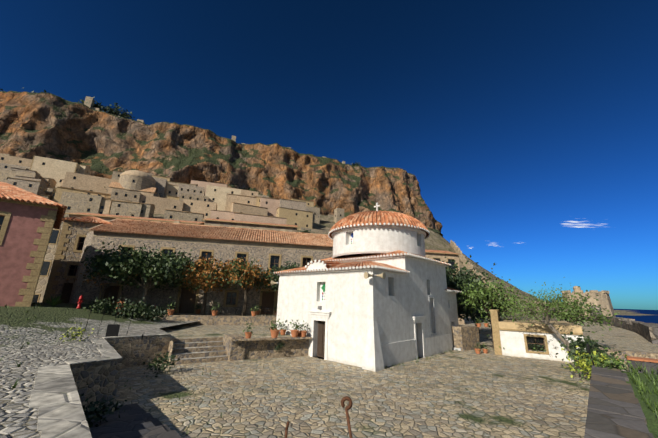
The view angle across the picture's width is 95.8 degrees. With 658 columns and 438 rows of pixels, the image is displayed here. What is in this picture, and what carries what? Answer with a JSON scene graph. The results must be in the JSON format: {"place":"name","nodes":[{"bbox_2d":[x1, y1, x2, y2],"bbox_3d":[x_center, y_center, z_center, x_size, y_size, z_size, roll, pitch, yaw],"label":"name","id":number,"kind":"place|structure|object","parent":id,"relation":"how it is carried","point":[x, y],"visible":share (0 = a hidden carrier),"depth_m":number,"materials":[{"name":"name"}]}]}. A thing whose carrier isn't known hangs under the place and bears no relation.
{"place":"outdoors","nodes":[
{"label":"outdoors","id":0,"kind":"place"},
{"bbox_2d":[0,91,442,236],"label":"cliff rock","id":1,"kind":"object","parent":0,"point":[102,144],"visible":0.77,"depth_m":253.00,"materials":[{"name":"brown stone"}]},
{"bbox_2d":[0,0,657,309],"label":"sky","id":2,"kind":"structure","parent":0,"point":[527,130],"materials":[{"name":"blue"}]},
{"bbox_2d":[48,146,650,321],"bbox_3d":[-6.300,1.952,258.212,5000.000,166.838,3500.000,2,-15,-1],"label":"hillside","id":3,"kind":"structure","parent":0,"point":[435,241],"depth_m":267.82,"materials":[{"name":"green plant"}]},
{"bbox_2d":[42,216,111,302],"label":"stone building","id":4,"kind":"structure","parent":3,"relation":"on","point":[69,251],"depth_m":30.01,"materials":[{"name":"beige stone"}]},
{"bbox_2d":[0,302,311,437],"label":"terrace walls","id":5,"kind":"structure","parent":3,"relation":"on","point":[42,399],"depth_m":11.68,"materials":[{"name":"stone"}]},
{"bbox_2d":[0,182,66,306],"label":"pink house","id":6,"kind":"structure","parent":5,"relation":"on","point":[29,221],"depth_m":20.16,"materials":[{"name":"paint"}]},
{"bbox_2d":[76,295,82,308],"bbox_3d":[-18.144,6.034,21.653,0.400,0.930,0.310,2,-15,-1],"label":"fire hydrant","id":7,"kind":"object","parent":5,"relation":"on","point":[80,301],"visible":1,"depth_m":21.60,"materials":[{"name":"red metal"}]},
{"bbox_2d":[67,263,137,299],"bbox_3d":[-18.512,5.591,24.731,4.982,4.546,3.916,2,-15,-1],"label":"tree sapling","id":8,"kind":"object","parent":5,"relation":"on","point":[87,280],"visible":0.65,"depth_m":24.51,"materials":[{"name":"green plant"}]},
{"bbox_2d":[76,241,201,303],"bbox_3d":[-16.516,5.290,26.926,9.648,6.790,10.180,2,-15,-1],"label":"mulberry tree","id":9,"kind":"object","parent":5,"relation":"on","point":[157,268],"visible":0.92,"depth_m":24.92,"materials":[{"name":"green plant"}]},
{"bbox_2d":[112,303,271,315],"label":"cafe tables chairs","id":10,"kind":"object","parent":5,"relation":"on","point":[233,307],"visible":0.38,"depth_m":28.11,"materials":[{"name":"black metal"}]},
{"bbox_2d":[69,218,332,314],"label":"long stone building","id":11,"kind":"structure","parent":5,"relation":"on","point":[274,247],"depth_m":31.48,"materials":[{"name":"beige stone"}]},
{"bbox_2d":[173,253,234,314],"bbox_3d":[-11.825,6.196,28.356,5.569,6.051,6.790,-3,-16,15],"label":"mulberry tree","id":12,"kind":"object","parent":5,"relation":"on","point":[206,278],"visible":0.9,"depth_m":27.77,"materials":[{"name":"orange plant"}]},
{"bbox_2d":[214,254,277,315],"bbox_3d":[-8.220,6.630,29.550,6.705,6.040,6.288,15,-20,-40],"label":"mulberry tree","id":13,"kind":"object","parent":5,"relation":"on","point":[247,275],"visible":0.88,"depth_m":28.59,"materials":[{"name":"orange plant"}]},
{"bbox_2d":[254,261,303,293],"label":"mulberry tree","id":14,"kind":"object","parent":5,"relation":"on","point":[276,276],"visible":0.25,"depth_m":29.40,"materials":[{"name":"green plant"}]},
{"bbox_2d":[0,153,344,232],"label":"village houses","id":15,"kind":"structure","parent":3,"relation":"on","point":[73,187],"depth_m":186.01,"materials":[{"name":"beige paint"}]},
{"bbox_2d":[104,186,310,232],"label":"village trees","id":16,"kind":"object","parent":3,"relation":"on","point":[305,231],"visible":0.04,"depth_m":196.62,"materials":[{"name":"green plant"}]},
{"bbox_2d":[33,213,464,323],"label":"houses","id":17,"kind":"structure","parent":3,"relation":"on","point":[438,255],"depth_m":44.24,"materials":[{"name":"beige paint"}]},
{"bbox_2d":[84,96,657,343],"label":"stone ruins","id":18,"kind":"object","parent":3,"relation":"on","point":[648,331],"depth_m":115.94,"materials":[{"name":"stone"}]},
{"bbox_2d":[78,97,104,111],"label":"clifftop tree","id":19,"kind":"object","parent":18,"relation":"on","point":[94,104],"visible":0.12,"depth_m":259.77,"materials":[{"name":"green plant"}]},
{"bbox_2d":[96,103,134,119],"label":"clifftop tree","id":20,"kind":"object","parent":18,"relation":"on","point":[116,112],"visible":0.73,"depth_m":265.10,"materials":[{"name":"green plant"}]},
{"bbox_2d":[88,318,657,437],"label":"plaza paving","id":21,"kind":"structure","parent":0,"point":[469,394],"depth_m":10.84,"materials":[{"name":"beige stone"}]},
{"bbox_2d":[284,396,352,437],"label":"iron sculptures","id":22,"kind":"object","parent":21,"relation":"on","point":[344,399],"visible":1,"depth_m":4.61},
{"bbox_2d":[0,296,657,434],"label":"vegetation","id":23,"kind":"object","parent":21,"relation":"on","point":[583,358],"visible":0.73,"depth_m":13.86,"materials":[{"name":"green plant"}]},
{"bbox_2d":[89,297,585,353],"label":"flower pots","id":24,"kind":"object","parent":21,"relation":"on","point":[274,330],"visible":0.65,"depth_m":19.89,"materials":[{"name":"ceramic"}]},
{"bbox_2d":[83,292,593,364],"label":"iron stakes","id":25,"kind":"object","parent":21,"relation":"on","point":[113,329],"visible":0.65,"depth_m":14.32,"materials":[{"name":"brown metal"}]},
{"bbox_2d":[274,203,463,371],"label":"church","id":26,"kind":"structure","parent":21,"relation":"on","point":[348,313],"depth_m":19.09,"materials":[{"name":"white paint"}]},
{"bbox_2d":[271,272,385,285],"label":"church loudspeakers","id":27,"kind":"object","parent":26,"relation":"attached to","point":[368,275],"visible":1,"depth_m":15.97,"materials":[{"name":"grey metal"}]},
{"bbox_2d":[439,254,498,318],"bbox_3d":[11.974,7.862,30.493,10.197,8.648,9.395,2,-15,-1],"label":"dark tree","id":28,"kind":"object","parent":21,"relation":"on","point":[452,281],"visible":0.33,"depth_m":29.51,"materials":[{"name":"green plant"}]},
{"bbox_2d":[457,300,509,332],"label":"dark tree","id":29,"kind":"object","parent":21,"relation":"on","point":[476,314],"visible":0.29,"depth_m":35.12,"materials":[{"name":"green plant"}]},
{"bbox_2d":[451,271,533,348],"bbox_3d":[13.227,7.588,24.480,6.215,6.070,7.553,2,-15,-1],"label":"tree","id":30,"kind":"object","parent":21,"relation":"on","point":[483,298],"visible":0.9,"depth_m":23.81,"materials":[{"name":"green plant"}]},
{"bbox_2d":[489,309,584,361],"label":"white outbuilding","id":31,"kind":"structure","parent":21,"relation":"on","point":[510,337],"depth_m":20.12,"materials":[{"name":"paint"}]},
{"bbox_2d":[490,277,590,362],"bbox_3d":[13.832,6.485,19.008,5.785,5.342,6.248,2,-15,-1],"label":"tree","id":32,"kind":"object","parent":21,"relation":"on","point":[549,310],"visible":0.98,"depth_m":18.77,"materials":[{"name":"green plant"}]},
{"bbox_2d":[451,325,657,367],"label":"garden rubble walls","id":33,"kind":"structure","parent":21,"relation":"on","point":[465,337],"depth_m":22.30,"materials":[{"name":"stone"}]},
{"bbox_2d":[536,290,622,335],"bbox_3d":[21.333,8.713,25.811,5.066,5.041,5.494,5,-16,-13],"label":"tree","id":34,"kind":"object","parent":21,"relation":"on","point":[579,313],"visible":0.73,"depth_m":25.16,"materials":[{"name":"green plant"}]},
{"bbox_2d":[584,356,657,437],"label":"stone walkway","id":35,"kind":"structure","parent":0,"point":[617,407],"depth_m":7.75,"materials":[{"name":"stone"}]},
{"bbox_2d":[614,309,657,323],"bbox_3d":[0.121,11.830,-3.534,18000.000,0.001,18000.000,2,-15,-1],"label":"sea water","id":36,"kind":"structure","parent":0,"point":[652,317],"depth_m":525.35,"materials":[{"name":"blue liquid"}]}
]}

